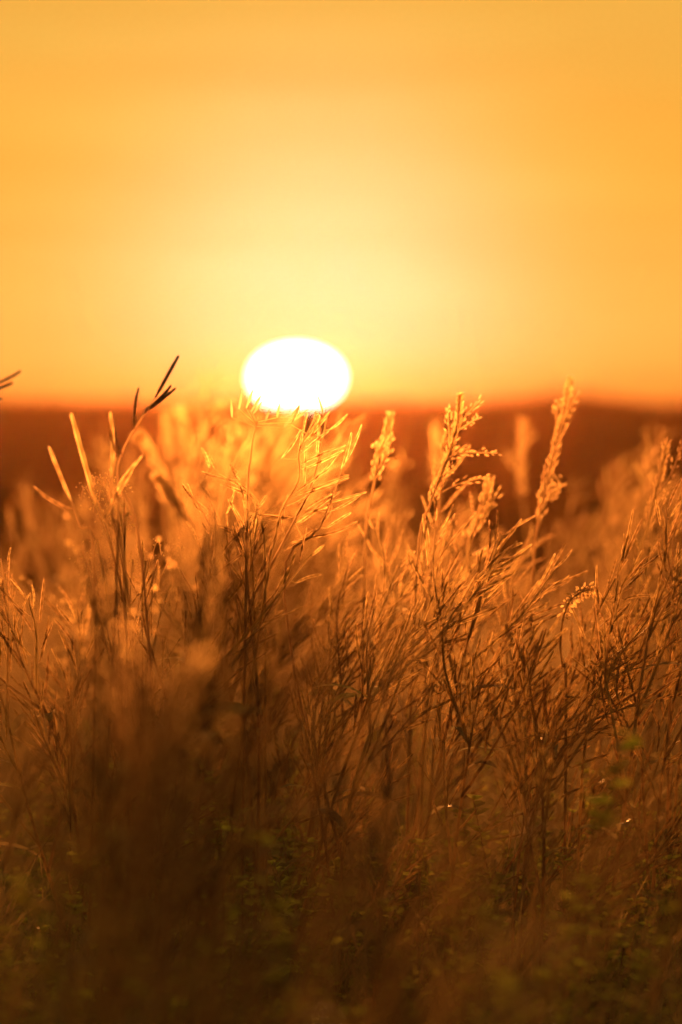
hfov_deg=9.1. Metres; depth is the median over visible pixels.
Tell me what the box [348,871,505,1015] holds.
leafy weed
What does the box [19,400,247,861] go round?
grass head
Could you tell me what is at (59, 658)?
bud weed
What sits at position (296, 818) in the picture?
pod weed
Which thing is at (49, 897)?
leafy weed
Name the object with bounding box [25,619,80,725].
pod weed
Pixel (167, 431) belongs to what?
grass head
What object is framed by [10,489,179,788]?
grass head
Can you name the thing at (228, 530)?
pod weed
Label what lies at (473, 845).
leafy weed
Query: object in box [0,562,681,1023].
grass
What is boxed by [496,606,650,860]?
grass head
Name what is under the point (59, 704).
bud weed
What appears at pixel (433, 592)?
pod weed
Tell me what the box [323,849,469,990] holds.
leafy weed
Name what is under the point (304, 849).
leafy weed
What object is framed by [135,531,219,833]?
pod weed
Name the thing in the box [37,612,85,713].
pod weed
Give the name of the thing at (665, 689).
pod weed
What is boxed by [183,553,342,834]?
grass head
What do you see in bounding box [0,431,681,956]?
ground
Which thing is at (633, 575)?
pod weed
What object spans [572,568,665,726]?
grass head
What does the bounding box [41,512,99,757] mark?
grass head
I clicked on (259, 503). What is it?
pod weed
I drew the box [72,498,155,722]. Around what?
grass head
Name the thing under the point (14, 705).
grass head
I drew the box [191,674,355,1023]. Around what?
pod weed
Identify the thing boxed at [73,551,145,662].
pod weed
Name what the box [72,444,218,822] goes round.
grass head
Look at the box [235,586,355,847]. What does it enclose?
grass head
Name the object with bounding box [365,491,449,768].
pod weed
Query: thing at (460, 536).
pod weed
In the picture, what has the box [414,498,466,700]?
bud weed
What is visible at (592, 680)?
bud weed
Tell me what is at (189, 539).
grass head
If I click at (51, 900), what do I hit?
leafy weed
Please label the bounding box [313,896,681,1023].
leafy weed
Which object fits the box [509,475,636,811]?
pod weed
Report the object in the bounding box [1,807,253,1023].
leafy weed
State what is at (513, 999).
leafy weed
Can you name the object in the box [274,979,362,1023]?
leafy weed
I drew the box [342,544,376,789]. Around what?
grass head
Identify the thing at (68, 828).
leafy weed
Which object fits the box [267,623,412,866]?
grass head
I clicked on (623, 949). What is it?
leafy weed
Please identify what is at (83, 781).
grass head
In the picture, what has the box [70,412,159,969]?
pod weed
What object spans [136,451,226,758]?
grass head
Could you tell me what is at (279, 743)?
grass head
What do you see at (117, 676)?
pod weed
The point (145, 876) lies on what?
pod weed
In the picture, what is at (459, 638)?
grass head
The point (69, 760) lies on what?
grass head
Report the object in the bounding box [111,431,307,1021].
pod weed
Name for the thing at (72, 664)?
bud weed
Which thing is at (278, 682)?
grass head
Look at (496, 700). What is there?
pod weed
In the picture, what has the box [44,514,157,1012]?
bud weed
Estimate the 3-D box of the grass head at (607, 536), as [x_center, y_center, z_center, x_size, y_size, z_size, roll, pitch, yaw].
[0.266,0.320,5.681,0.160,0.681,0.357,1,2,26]
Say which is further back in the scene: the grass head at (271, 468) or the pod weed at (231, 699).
the grass head at (271, 468)
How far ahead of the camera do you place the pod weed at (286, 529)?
7.29 m
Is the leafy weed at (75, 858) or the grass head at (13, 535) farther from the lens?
the grass head at (13, 535)
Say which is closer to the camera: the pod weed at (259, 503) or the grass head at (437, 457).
the pod weed at (259, 503)
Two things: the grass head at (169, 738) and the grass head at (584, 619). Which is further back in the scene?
the grass head at (584, 619)
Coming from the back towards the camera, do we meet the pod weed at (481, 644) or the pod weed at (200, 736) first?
the pod weed at (481, 644)
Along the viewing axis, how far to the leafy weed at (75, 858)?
4.40 m
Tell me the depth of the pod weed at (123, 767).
2.57 m
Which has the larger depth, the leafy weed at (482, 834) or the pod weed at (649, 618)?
the pod weed at (649, 618)
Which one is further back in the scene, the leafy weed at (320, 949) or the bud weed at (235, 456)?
the bud weed at (235, 456)
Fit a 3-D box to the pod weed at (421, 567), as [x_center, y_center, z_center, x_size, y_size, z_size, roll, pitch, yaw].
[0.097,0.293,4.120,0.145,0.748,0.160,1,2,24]
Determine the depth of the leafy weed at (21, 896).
2.54 m
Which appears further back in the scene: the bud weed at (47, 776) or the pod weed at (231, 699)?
the pod weed at (231, 699)
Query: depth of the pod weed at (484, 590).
3.66 m
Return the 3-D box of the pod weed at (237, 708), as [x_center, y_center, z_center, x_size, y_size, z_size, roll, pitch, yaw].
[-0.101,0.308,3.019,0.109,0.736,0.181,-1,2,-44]
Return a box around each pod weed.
[0,370,20,400]
[0,468,106,731]
[0,540,66,864]
[0,547,91,969]
[0,578,129,966]
[0,651,33,847]
[0,667,20,809]
[0,694,80,1004]
[1,575,148,933]
[10,632,61,739]
[15,580,66,723]
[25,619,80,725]
[33,446,95,1007]
[33,567,301,1023]
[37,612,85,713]
[46,683,243,1023]
[47,570,148,784]
[49,556,314,1023]
[55,545,122,679]
[56,596,342,1023]
[57,424,176,662]
[68,550,348,1023]
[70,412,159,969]
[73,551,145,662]
[76,606,180,772]
[77,513,159,632]
[78,591,204,1018]
[88,514,170,628]
[88,542,307,989]
[99,411,141,1004]
[109,527,323,981]
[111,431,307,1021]
[112,355,178,927]
[122,617,173,720]
[125,439,276,791]
[127,565,320,945]
[132,798,385,1023]
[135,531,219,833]
[144,435,282,846]
[150,411,364,850]
[156,649,278,1022]
[165,371,293,697]
[167,428,326,995]
[169,549,236,784]
[173,424,297,694]
[173,501,224,613]
[175,517,463,1023]
[177,459,275,610]
[182,448,236,994]
[186,496,383,899]
[189,412,302,618]
[189,531,517,1023]
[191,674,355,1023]
[197,390,331,741]
[197,462,340,787]
[202,463,293,972]
[208,394,367,1021]
[219,405,348,944]
[219,406,320,775]
[229,580,397,948]
[230,566,300,736]
[233,469,342,756]
[236,473,312,661]
[239,448,374,885]
[245,492,347,855]
[250,481,320,626]
[258,420,367,665]
[260,401,338,584]
[260,432,381,741]
[262,551,354,749]
[263,534,360,814]
[264,531,483,975]
[269,494,369,773]
[269,634,457,1023]
[270,503,364,771]
[277,544,418,963]
[283,424,365,1004]
[285,541,521,1018]
[285,580,476,1012]
[292,617,610,1023]
[298,780,681,1023]
[306,543,390,720]
[329,595,486,1023]
[331,604,405,865]
[335,605,439,835]
[344,452,681,1023]
[356,530,484,862]
[358,431,521,877]
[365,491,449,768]
[391,559,469,783]
[398,590,620,1018]
[399,499,587,1011]
[405,494,510,827]
[413,518,554,956]
[415,542,521,1007]
[415,555,465,643]
[416,607,567,1013]
[438,614,512,763]
[449,555,540,786]
[451,562,630,1000]
[478,623,646,1014]
[490,577,665,1004]
[495,662,576,866]
[508,559,654,990]
[508,663,599,891]
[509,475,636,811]
[509,602,681,973]
[524,724,677,1023]
[545,557,650,844]
[556,490,681,817]
[562,453,678,781]
[570,616,676,913]
[571,580,681,983]
[573,510,679,1006]
[576,544,681,1023]
[584,479,681,863]
[584,516,674,776]
[585,772,681,1023]
[591,428,681,878]
[591,478,681,1007]
[593,429,681,759]
[599,522,660,615]
[628,537,681,816]
[631,532,681,966]
[632,543,681,690]
[633,516,681,840]
[640,589,670,752]
[641,603,681,764]
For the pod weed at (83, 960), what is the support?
on the ground at (366, 487)
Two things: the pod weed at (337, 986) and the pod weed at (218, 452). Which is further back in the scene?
the pod weed at (218, 452)
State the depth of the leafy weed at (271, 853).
3.84 m
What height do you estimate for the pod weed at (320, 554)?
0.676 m
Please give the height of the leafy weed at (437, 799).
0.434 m
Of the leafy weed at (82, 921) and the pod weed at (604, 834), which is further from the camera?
the leafy weed at (82, 921)
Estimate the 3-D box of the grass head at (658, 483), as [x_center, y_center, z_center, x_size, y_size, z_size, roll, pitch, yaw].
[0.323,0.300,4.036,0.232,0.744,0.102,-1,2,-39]
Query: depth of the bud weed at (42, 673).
6.98 m
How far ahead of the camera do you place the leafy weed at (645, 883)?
3.84 m
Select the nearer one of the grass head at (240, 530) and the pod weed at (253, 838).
the pod weed at (253, 838)
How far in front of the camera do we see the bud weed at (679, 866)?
2.97 m
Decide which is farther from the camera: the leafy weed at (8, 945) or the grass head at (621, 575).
the grass head at (621, 575)
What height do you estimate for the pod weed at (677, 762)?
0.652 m
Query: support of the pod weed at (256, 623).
on the ground at (366, 487)
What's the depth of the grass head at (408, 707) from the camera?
5.45 m
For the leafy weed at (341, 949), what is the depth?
3.93 m
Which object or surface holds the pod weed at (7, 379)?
on the ground at (366, 487)
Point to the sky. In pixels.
(422, 199)
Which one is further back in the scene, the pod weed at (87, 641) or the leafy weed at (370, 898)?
the pod weed at (87, 641)
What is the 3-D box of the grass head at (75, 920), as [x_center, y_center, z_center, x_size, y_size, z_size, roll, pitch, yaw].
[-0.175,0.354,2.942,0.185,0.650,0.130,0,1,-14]
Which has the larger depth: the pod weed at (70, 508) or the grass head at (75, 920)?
the pod weed at (70, 508)
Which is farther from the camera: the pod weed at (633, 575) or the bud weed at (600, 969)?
the pod weed at (633, 575)
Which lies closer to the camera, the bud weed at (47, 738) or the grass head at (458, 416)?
the grass head at (458, 416)
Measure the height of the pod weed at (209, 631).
0.653 m
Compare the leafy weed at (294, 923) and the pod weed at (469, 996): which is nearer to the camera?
the pod weed at (469, 996)
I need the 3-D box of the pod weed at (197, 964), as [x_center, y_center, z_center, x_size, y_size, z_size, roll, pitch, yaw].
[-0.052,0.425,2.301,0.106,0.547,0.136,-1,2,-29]
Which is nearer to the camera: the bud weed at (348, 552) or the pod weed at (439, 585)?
the bud weed at (348, 552)
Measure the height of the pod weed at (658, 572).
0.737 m
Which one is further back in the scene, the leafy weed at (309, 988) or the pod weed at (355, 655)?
the pod weed at (355, 655)
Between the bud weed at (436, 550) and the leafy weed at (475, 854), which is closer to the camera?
the leafy weed at (475, 854)
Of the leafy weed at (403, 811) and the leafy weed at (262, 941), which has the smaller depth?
the leafy weed at (262, 941)
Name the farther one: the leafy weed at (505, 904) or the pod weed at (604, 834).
the leafy weed at (505, 904)
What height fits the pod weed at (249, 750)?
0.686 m
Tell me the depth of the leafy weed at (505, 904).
4.51 m
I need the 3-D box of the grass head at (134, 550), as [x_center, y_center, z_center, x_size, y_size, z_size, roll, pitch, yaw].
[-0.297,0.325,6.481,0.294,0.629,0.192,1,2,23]
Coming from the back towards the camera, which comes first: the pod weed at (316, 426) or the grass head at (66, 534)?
the grass head at (66, 534)
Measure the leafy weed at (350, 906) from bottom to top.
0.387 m
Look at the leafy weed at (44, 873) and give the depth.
4.27 m
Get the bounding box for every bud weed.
[0,567,110,1023]
[0,582,26,750]
[0,593,16,840]
[0,709,36,1023]
[0,842,58,1023]
[1,421,257,1023]
[12,561,101,858]
[21,661,59,884]
[27,624,47,726]
[31,686,49,820]
[32,553,76,669]
[39,653,65,838]
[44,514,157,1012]
[49,665,90,807]
[60,582,198,1023]
[61,590,87,746]
[65,605,162,1021]
[66,575,87,712]
[120,638,302,1023]
[124,539,159,715]
[125,537,210,1021]
[158,570,228,825]
[159,644,259,1022]
[160,395,219,622]
[196,390,261,703]
[221,419,281,573]
[234,454,291,655]
[234,479,296,838]
[316,642,365,865]
[332,590,369,796]
[346,436,411,746]
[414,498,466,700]
[442,595,512,870]
[482,711,589,1022]
[568,548,632,839]
[570,733,664,1023]
[576,626,607,759]
[584,559,617,834]
[600,421,672,828]
[608,525,681,789]
[631,512,680,893]
[643,818,681,938]
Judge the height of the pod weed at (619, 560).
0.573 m
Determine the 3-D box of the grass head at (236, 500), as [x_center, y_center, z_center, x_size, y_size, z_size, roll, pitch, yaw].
[-0.147,0.310,4.837,0.143,0.700,0.341,1,2,28]
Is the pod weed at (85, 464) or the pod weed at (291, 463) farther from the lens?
the pod weed at (291, 463)
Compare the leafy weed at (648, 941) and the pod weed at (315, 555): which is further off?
the pod weed at (315, 555)
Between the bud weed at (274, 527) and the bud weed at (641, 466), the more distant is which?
the bud weed at (641, 466)
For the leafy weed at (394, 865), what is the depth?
4.27 m
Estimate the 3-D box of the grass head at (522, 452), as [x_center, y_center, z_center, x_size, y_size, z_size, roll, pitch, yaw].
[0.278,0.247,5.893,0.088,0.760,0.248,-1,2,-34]
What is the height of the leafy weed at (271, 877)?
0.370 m
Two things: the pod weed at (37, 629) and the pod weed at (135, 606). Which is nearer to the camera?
the pod weed at (37, 629)
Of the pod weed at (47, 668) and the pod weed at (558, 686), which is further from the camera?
the pod weed at (558, 686)
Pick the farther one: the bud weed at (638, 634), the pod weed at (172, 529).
the bud weed at (638, 634)
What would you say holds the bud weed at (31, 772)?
on the ground at (366, 487)
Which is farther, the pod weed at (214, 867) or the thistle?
the thistle
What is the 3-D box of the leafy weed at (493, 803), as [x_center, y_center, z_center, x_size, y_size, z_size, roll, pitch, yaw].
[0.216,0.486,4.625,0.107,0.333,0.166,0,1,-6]
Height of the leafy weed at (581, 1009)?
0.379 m
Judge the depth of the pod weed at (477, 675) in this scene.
6.41 m
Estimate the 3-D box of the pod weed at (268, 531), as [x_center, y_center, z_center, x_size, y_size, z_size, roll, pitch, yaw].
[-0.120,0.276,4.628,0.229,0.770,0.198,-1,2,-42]
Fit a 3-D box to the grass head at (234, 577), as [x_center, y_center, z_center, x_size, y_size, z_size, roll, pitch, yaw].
[-0.202,0.339,4.539,0.338,0.646,0.151,-1,2,-32]
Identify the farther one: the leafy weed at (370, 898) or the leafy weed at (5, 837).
the leafy weed at (5, 837)
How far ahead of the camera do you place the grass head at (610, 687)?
4.56 m
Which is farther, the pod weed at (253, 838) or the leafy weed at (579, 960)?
the leafy weed at (579, 960)
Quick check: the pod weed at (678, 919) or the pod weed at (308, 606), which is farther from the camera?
the pod weed at (308, 606)
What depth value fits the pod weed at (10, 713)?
5.47 m
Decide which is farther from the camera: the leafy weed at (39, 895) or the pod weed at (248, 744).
the leafy weed at (39, 895)
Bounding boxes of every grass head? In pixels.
[0,557,237,1013]
[0,591,46,905]
[0,714,252,1023]
[3,506,40,861]
[3,651,75,1023]
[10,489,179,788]
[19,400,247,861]
[35,545,108,886]
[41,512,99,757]
[43,647,156,834]
[49,651,112,1023]
[50,659,119,1023]
[51,527,259,879]
[63,432,275,813]
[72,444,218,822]
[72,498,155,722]
[82,477,255,853]
[83,454,218,709]
[98,644,208,1018]
[98,716,374,1023]
[103,664,174,1023]
[106,491,123,543]
[108,470,206,672]
[110,487,252,878]
[110,692,171,1019]
[113,451,217,639]
[126,521,234,786]
[128,447,284,755]
[128,620,190,1023]
[131,413,252,652]
[131,429,233,807]
[133,459,224,772]
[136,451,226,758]
[143,426,285,891]
[150,470,295,861]
[162,410,228,720]
[173,403,215,776]
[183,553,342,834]
[190,567,270,811]
[196,537,275,874]
[235,554,359,814]
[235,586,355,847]
[244,679,353,917]
[254,580,342,817]
[256,586,304,763]
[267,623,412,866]
[269,458,435,788]
[323,410,477,976]
[329,571,445,845]
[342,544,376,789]
[348,581,439,824]
[379,419,518,835]
[381,392,501,913]
[400,567,476,706]
[446,651,559,847]
[461,475,607,964]
[471,375,579,967]
[479,586,555,708]
[486,572,536,719]
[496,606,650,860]
[504,416,586,822]
[532,586,650,1011]
[537,651,633,966]
[545,590,594,801]
[557,564,654,792]
[562,497,620,788]
[567,617,681,941]
[572,436,681,942]
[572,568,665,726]
[581,734,660,791]
[588,562,626,912]
[646,862,681,1023]
[655,488,681,1015]
[664,701,681,863]
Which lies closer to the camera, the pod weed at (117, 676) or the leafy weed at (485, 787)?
the leafy weed at (485, 787)
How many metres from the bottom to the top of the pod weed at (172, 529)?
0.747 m
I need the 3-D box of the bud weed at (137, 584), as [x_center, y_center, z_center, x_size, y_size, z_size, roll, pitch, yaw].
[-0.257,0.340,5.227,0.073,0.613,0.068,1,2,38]
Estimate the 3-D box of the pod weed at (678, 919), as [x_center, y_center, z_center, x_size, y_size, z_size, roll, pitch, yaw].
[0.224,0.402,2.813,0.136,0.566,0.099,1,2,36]
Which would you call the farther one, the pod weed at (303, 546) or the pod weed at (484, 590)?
the pod weed at (303, 546)
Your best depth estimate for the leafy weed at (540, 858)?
3.98 m
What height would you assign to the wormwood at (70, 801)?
0.521 m
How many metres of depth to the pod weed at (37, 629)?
7.92 m
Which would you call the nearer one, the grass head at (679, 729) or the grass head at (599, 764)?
the grass head at (599, 764)
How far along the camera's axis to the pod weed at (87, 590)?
7.39 m
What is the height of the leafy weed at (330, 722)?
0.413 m
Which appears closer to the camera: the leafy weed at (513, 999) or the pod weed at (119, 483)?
the leafy weed at (513, 999)
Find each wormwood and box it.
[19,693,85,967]
[69,535,184,898]
[76,468,134,1002]
[111,581,180,951]
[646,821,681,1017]
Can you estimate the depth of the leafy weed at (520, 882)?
3.92 m
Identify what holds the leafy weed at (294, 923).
on the ground at (366, 487)
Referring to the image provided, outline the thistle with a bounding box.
[230,388,308,1022]
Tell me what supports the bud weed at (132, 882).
on the ground at (366, 487)
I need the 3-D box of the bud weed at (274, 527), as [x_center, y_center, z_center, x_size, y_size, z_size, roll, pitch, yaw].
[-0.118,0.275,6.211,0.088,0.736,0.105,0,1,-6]
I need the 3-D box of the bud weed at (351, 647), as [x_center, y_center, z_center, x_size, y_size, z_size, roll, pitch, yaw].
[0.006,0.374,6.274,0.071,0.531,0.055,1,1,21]
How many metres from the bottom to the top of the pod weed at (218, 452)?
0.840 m
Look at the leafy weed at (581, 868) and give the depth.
4.15 m
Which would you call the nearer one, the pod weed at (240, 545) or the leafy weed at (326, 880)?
the pod weed at (240, 545)
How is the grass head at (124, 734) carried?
on the ground at (366, 487)
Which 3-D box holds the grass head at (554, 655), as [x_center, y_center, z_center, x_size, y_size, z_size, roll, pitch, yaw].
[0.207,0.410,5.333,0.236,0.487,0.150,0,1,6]
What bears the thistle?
on the ground at (366, 487)
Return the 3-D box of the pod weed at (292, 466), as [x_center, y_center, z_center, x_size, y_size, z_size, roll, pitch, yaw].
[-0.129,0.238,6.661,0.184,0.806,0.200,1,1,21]
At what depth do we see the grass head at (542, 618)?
7.88 m
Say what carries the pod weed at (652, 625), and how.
on the ground at (366, 487)
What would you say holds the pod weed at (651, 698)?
on the ground at (366, 487)
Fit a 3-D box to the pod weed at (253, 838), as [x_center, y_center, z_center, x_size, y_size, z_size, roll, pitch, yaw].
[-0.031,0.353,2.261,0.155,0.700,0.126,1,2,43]
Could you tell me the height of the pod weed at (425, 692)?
0.652 m
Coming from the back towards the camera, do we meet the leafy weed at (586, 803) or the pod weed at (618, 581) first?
the pod weed at (618, 581)
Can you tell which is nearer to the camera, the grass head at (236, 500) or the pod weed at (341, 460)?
the grass head at (236, 500)
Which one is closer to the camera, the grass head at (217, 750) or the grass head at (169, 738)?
the grass head at (169, 738)
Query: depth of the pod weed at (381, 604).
4.80 m
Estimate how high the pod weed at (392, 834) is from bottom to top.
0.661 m
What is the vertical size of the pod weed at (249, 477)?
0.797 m
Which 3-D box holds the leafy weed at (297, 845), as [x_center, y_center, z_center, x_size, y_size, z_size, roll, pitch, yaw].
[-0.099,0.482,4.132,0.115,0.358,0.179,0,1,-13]
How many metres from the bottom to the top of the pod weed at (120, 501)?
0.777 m
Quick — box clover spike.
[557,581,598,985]
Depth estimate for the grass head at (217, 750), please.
4.91 m
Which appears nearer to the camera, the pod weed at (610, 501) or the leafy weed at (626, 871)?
the leafy weed at (626, 871)
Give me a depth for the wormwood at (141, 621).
3.76 m
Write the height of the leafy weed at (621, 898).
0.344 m
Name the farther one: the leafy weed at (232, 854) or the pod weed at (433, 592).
the pod weed at (433, 592)
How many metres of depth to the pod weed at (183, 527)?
6.56 m
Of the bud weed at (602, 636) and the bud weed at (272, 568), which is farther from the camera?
the bud weed at (602, 636)
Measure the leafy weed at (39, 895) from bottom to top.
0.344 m
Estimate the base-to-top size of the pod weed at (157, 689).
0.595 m
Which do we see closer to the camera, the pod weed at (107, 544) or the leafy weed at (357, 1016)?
the leafy weed at (357, 1016)
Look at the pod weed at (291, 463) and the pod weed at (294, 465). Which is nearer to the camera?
the pod weed at (291, 463)
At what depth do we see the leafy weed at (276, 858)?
3.94 m
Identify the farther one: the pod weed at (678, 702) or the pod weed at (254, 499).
the pod weed at (678, 702)
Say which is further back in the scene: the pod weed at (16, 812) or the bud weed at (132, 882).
the pod weed at (16, 812)
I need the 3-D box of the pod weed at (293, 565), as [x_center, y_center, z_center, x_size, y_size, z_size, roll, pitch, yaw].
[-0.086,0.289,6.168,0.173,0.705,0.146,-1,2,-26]
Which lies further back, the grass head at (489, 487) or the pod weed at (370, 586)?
the pod weed at (370, 586)
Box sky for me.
[0,0,681,412]
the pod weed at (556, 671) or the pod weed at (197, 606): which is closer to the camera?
the pod weed at (556, 671)
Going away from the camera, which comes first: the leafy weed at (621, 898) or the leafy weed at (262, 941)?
the leafy weed at (262, 941)
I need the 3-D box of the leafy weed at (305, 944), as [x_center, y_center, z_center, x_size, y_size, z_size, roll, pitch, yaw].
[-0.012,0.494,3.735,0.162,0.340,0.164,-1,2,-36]
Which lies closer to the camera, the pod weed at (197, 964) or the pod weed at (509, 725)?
the pod weed at (197, 964)
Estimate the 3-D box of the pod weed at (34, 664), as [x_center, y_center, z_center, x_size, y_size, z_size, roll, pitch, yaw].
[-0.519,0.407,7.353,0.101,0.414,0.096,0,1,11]
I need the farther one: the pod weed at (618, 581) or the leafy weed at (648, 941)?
the pod weed at (618, 581)
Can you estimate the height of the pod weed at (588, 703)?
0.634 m
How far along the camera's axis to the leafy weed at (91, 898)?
3.90 m
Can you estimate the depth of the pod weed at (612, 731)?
4.52 m
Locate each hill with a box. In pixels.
[0,408,677,436]
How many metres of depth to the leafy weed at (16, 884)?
4.62 m
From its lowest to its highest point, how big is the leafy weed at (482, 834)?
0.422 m
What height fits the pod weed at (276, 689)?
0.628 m
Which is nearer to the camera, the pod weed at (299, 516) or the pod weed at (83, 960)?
the pod weed at (83, 960)
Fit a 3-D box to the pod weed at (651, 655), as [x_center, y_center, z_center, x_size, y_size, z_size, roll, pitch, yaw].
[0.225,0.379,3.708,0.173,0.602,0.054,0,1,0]
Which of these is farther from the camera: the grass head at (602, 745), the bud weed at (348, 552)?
the bud weed at (348, 552)
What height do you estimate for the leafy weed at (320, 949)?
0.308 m
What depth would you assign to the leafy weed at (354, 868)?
4.52 m
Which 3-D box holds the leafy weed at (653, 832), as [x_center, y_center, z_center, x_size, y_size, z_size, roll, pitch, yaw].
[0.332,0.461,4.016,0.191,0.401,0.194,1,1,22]
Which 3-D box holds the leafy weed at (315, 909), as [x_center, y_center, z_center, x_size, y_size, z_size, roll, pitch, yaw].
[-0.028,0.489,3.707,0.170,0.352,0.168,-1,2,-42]
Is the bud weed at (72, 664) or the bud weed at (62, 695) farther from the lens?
the bud weed at (72, 664)
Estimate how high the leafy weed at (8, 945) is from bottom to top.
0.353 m
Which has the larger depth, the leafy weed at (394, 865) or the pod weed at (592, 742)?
the pod weed at (592, 742)
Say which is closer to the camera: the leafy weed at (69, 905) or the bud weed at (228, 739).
the bud weed at (228, 739)
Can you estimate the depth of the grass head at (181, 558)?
5.06 m
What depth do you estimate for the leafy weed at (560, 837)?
4.37 m
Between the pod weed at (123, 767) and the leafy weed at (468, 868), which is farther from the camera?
the leafy weed at (468, 868)
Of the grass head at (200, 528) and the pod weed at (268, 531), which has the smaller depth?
the pod weed at (268, 531)
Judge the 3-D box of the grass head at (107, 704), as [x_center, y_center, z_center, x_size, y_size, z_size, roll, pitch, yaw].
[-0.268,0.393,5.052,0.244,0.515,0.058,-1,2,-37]
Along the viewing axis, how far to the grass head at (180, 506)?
4.60 m
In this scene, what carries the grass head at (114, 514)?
on the ground at (366, 487)
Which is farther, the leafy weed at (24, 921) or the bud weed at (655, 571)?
the bud weed at (655, 571)
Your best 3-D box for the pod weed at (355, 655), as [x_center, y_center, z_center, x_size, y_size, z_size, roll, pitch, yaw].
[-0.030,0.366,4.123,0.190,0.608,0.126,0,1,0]
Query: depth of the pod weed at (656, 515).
6.25 m
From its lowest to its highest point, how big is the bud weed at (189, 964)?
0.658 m
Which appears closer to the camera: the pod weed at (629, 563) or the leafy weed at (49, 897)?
the leafy weed at (49, 897)
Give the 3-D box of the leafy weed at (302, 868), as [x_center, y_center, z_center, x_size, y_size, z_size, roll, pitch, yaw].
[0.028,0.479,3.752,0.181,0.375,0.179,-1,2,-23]
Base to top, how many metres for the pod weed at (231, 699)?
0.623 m
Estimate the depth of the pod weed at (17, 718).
3.73 m
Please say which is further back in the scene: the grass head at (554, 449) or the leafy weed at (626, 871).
the leafy weed at (626, 871)
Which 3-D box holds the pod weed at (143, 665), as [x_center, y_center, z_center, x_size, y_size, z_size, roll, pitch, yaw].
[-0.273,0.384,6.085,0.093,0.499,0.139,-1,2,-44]
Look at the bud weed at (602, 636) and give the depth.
6.34 m
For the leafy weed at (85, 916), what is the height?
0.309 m
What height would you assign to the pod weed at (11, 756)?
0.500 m
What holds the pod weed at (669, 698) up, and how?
on the ground at (366, 487)
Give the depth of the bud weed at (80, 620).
2.87 m
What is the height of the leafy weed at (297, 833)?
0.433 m
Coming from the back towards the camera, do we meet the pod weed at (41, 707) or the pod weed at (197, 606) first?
the pod weed at (197, 606)
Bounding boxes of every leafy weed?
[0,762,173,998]
[0,782,148,990]
[0,797,129,1005]
[0,848,61,943]
[0,905,31,999]
[0,912,130,1022]
[0,925,195,1023]
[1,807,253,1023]
[2,876,31,945]
[3,876,53,992]
[6,775,47,905]
[9,915,175,1021]
[12,853,307,1023]
[18,820,206,1012]
[19,871,88,1015]
[21,849,120,965]
[23,854,100,1023]
[25,757,67,957]
[42,761,170,938]
[43,863,106,1001]
[66,841,272,1010]
[71,722,100,848]
[99,841,307,986]
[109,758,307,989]
[116,823,299,995]
[134,749,228,930]
[143,865,358,1023]
[161,782,356,930]
[167,720,332,908]
[167,833,306,995]
[169,810,323,991]
[172,876,322,970]
[176,682,280,922]
[178,789,383,1008]
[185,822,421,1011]
[194,771,361,990]
[200,804,366,1019]
[214,884,439,1023]
[220,868,438,1021]
[220,880,362,1013]
[223,738,299,923]
[239,827,452,1022]
[242,728,643,1023]
[253,955,450,1023]
[261,931,313,1023]
[268,881,478,1023]
[268,912,459,1023]
[269,813,499,991]
[272,843,505,1023]
[272,918,443,1021]
[273,811,405,972]
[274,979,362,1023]
[288,750,458,889]
[289,732,392,925]
[296,815,404,906]
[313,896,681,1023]
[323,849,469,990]
[335,825,534,995]
[347,866,535,1019]
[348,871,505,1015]
[356,739,493,954]
[357,903,630,1023]
[358,765,547,912]
[366,862,621,1023]
[369,829,517,945]
[375,815,524,901]
[381,855,660,1023]
[382,888,539,1003]
[387,872,534,993]
[391,838,551,997]
[391,928,681,1023]
[393,801,555,968]
[407,708,554,920]
[407,836,681,1023]
[413,802,600,1013]
[449,808,681,1013]
[459,834,617,958]
[461,773,631,999]
[462,794,642,1018]
[472,882,545,1023]
[481,868,679,1023]
[487,800,596,935]
[487,863,551,959]
[513,813,589,949]
[530,762,625,977]
[536,897,647,1022]
[537,786,681,978]
[544,792,681,968]
[544,913,664,1023]
[554,840,681,1022]
[556,923,681,1023]
[562,834,676,991]
[573,837,656,992]
[575,850,677,976]
[587,904,679,1005]
[589,788,679,1015]
[601,792,671,896]
[608,778,674,1014]
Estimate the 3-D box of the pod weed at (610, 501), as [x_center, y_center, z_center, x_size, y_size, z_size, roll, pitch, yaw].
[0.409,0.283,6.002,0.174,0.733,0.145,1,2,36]
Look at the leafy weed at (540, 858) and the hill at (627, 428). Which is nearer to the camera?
the leafy weed at (540, 858)
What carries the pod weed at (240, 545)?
on the ground at (366, 487)
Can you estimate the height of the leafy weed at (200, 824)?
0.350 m
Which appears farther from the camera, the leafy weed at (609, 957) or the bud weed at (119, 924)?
the leafy weed at (609, 957)
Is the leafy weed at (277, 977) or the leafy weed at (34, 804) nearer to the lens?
the leafy weed at (277, 977)
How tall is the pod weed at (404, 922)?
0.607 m
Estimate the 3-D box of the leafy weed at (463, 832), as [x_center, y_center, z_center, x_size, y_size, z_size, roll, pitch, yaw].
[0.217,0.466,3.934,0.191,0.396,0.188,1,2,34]
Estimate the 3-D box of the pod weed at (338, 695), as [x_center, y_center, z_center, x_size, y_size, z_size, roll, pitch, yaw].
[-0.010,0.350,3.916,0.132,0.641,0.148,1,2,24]
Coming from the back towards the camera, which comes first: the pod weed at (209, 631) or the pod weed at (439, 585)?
the pod weed at (439, 585)
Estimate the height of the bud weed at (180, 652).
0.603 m

